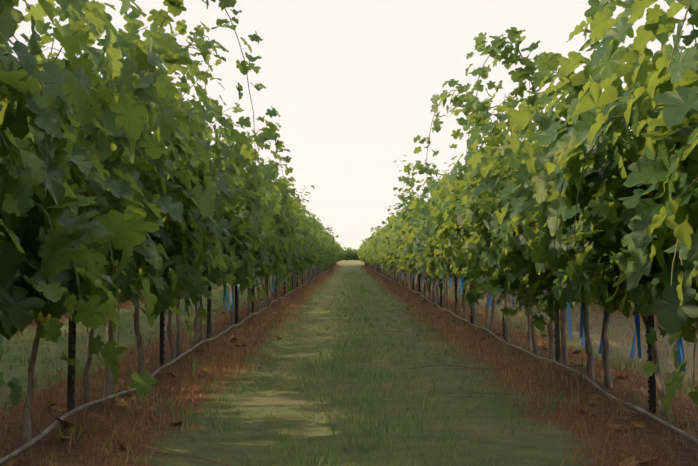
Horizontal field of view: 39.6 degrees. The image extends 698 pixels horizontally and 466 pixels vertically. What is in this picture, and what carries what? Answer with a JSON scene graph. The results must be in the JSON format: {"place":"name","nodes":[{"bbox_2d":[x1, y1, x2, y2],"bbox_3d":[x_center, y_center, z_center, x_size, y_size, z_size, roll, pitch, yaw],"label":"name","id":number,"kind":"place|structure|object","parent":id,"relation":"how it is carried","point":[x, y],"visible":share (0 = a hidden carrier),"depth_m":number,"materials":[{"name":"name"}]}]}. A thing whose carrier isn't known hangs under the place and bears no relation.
{"place":"outdoors","nodes":[
{"label":"outdoors","id":0,"kind":"place"},
{"bbox_2d":[0,260,697,465],"bbox_3d":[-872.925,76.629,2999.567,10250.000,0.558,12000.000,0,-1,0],"label":"ground","id":1,"kind":"structure","parent":0,"point":[259,429],"depth_m":6.37,"materials":[{"name":"brown soil"}]},
{"bbox_2d":[67,311,76,411],"bbox_3d":[-1.544,0.399,5.418,0.042,1.900,0.050,0,-2,15],"label":"post","id":2,"kind":"object","parent":1,"relation":"on","point":[71,369],"visible":0.29,"depth_m":5.40,"materials":[{"name":"black paint"}]},
{"bbox_2d":[160,311,164,365],"bbox_3d":[-1.537,0.493,7.993,0.044,1.900,0.052,0,-4,-1],"label":"post","id":3,"kind":"object","parent":1,"relation":"on","point":[162,337],"visible":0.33,"depth_m":7.96,"materials":[{"name":"black paint"}]},
{"bbox_2d":[0,266,334,463],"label":"row drip line","id":4,"kind":"object","parent":1,"relation":"on","point":[42,434],"visible":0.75,"depth_m":5.46,"materials":[{"name":"grey plastic"}]},
{"bbox_2d":[0,0,343,444],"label":"grapevines","id":5,"kind":"object","parent":1,"relation":"on","point":[66,111],"depth_m":4.20,"materials":[{"name":"green plant"}]},
{"bbox_2d":[0,11,327,363],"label":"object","id":6,"kind":"object","parent":5,"relation":"attached to","point":[37,204],"visible":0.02,"depth_m":4.18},
{"bbox_2d":[185,268,314,311],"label":"blue ribbons","id":7,"kind":"object","parent":5,"relation":"attached to","point":[226,297],"visible":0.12,"depth_m":12.15,"materials":[{"name":"plastic"}]},
{"bbox_2d":[222,279,278,311],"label":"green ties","id":8,"kind":"object","parent":5,"relation":"attached to","point":[224,290],"visible":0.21,"depth_m":11.37,"materials":[{"name":"green plastic"}]},
{"bbox_2d":[125,0,560,242],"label":"shoots","id":9,"kind":"object","parent":5,"relation":"attached to","point":[520,75],"depth_m":7.53,"materials":[{"name":"green plant"}]},
{"bbox_2d":[206,286,210,338],"bbox_3d":[-1.515,0.554,10.511,0.044,1.900,0.050,-1,-3,33],"label":"post","id":10,"kind":"object","parent":1,"relation":"on","point":[209,312],"visible":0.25,"depth_m":10.49,"materials":[{"name":"black paint"}]},
{"bbox_2d":[235,284,237,323],"bbox_3d":[-1.513,0.639,13.021,0.042,1.900,0.050,0,-1,-12],"label":"post","id":11,"kind":"object","parent":1,"relation":"on","point":[236,304],"visible":0.17,"depth_m":13.01,"materials":[{"name":"black metal"}]},
{"bbox_2d":[251,285,254,312],"bbox_3d":[-1.532,0.687,15.560,0.042,1.900,0.050,1,-1,1],"label":"post","id":12,"kind":"object","parent":1,"relation":"on","point":[252,309],"visible":0.25,"depth_m":15.55,"materials":[{"name":"black paint"}]},
{"bbox_2d":[266,275,267,305],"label":"post","id":13,"kind":"object","parent":1,"relation":"on","point":[267,289],"visible":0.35,"depth_m":17.98,"materials":[{"name":"black paint"}]},
{"bbox_2d":[275,276,276,298],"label":"post","id":14,"kind":"object","parent":1,"relation":"on","point":[276,289],"visible":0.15,"depth_m":20.64,"materials":[{"name":"black paint"}]},
{"bbox_2d":[0,282,694,465],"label":"fallen leaves","id":15,"kind":"object","parent":1,"relation":"on","point":[630,461],"visible":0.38,"depth_m":6.68,"materials":[{"name":"brown plant"}]},
{"bbox_2d":[0,270,697,465],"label":"grass and dead weeds","id":16,"kind":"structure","parent":1,"relation":"on","point":[341,403],"depth_m":6.96,"materials":[{"name":"green plant"}]},
{"bbox_2d":[342,244,359,260],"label":"trees","id":17,"kind":"object","parent":1,"relation":"on","point":[351,255],"visible":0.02,"depth_m":123.43,"materials":[{"name":"green plant"}]},
{"bbox_2d":[440,279,441,304],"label":"post","id":18,"kind":"object","parent":1,"relation":"on","point":[440,292],"visible":0.25,"depth_m":18.07,"materials":[{"name":"black paint"}]},
{"bbox_2d":[454,276,456,311],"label":"post","id":19,"kind":"object","parent":1,"relation":"on","point":[455,286],"visible":0.31,"depth_m":15.43,"materials":[{"name":"black paint"}]},
{"bbox_2d":[502,299,504,340],"bbox_3d":[1.681,0.562,10.499,0.044,1.900,0.051,0,-1,-8],"label":"post","id":20,"kind":"object","parent":1,"relation":"on","point":[503,329],"visible":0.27,"depth_m":10.48,"materials":[{"name":"black paint"}]},
{"bbox_2d":[357,0,697,416],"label":"grapevines","id":21,"kind":"object","parent":1,"relation":"on","point":[632,205],"depth_m":4.56,"materials":[{"name":"green plant"}]},
{"bbox_2d":[374,265,685,371],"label":"blue ribbons","id":22,"kind":"object","parent":21,"relation":"attached to","point":[679,343],"visible":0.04,"depth_m":6.43,"materials":[{"name":"plastic"}]},
{"bbox_2d":[373,0,697,390],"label":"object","id":23,"kind":"object","parent":21,"relation":"attached to","point":[678,143],"visible":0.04,"depth_m":4.18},
{"bbox_2d":[368,267,697,443],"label":"row drip line","id":24,"kind":"object","parent":1,"relation":"on","point":[675,429],"visible":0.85,"depth_m":6.35,"materials":[{"name":"grey plastic"}]},
{"bbox_2d":[554,310,560,362],"bbox_3d":[1.694,0.468,7.962,0.043,1.900,0.120,1,-2,-26],"label":"post","id":25,"kind":"object","parent":1,"relation":"on","point":[557,341],"visible":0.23,"depth_m":7.93,"materials":[{"name":"black paint"}]},
{"bbox_2d":[646,313,655,412],"bbox_3d":[1.669,0.393,5.383,0.044,1.900,0.051,-1,-1,5],"label":"post","id":26,"kind":"object","parent":1,"relation":"on","point":[651,381],"visible":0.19,"depth_m":5.37,"materials":[{"name":"black paint"}]},
{"bbox_2d":[0,283,697,465],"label":"pruned canes on ground","id":27,"kind":"object","parent":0,"point":[410,368],"visible":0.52,"depth_m":5.78,"materials":[{"name":"brown wood"}]},
{"bbox_2d":[3,0,697,244],"bbox_3d":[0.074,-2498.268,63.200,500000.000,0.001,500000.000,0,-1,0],"label":"sky","id":28,"kind":"structure","parent":0,"point":[353,87],"depth_m":13168.23,"materials":[{"name":"white"}]}
]}

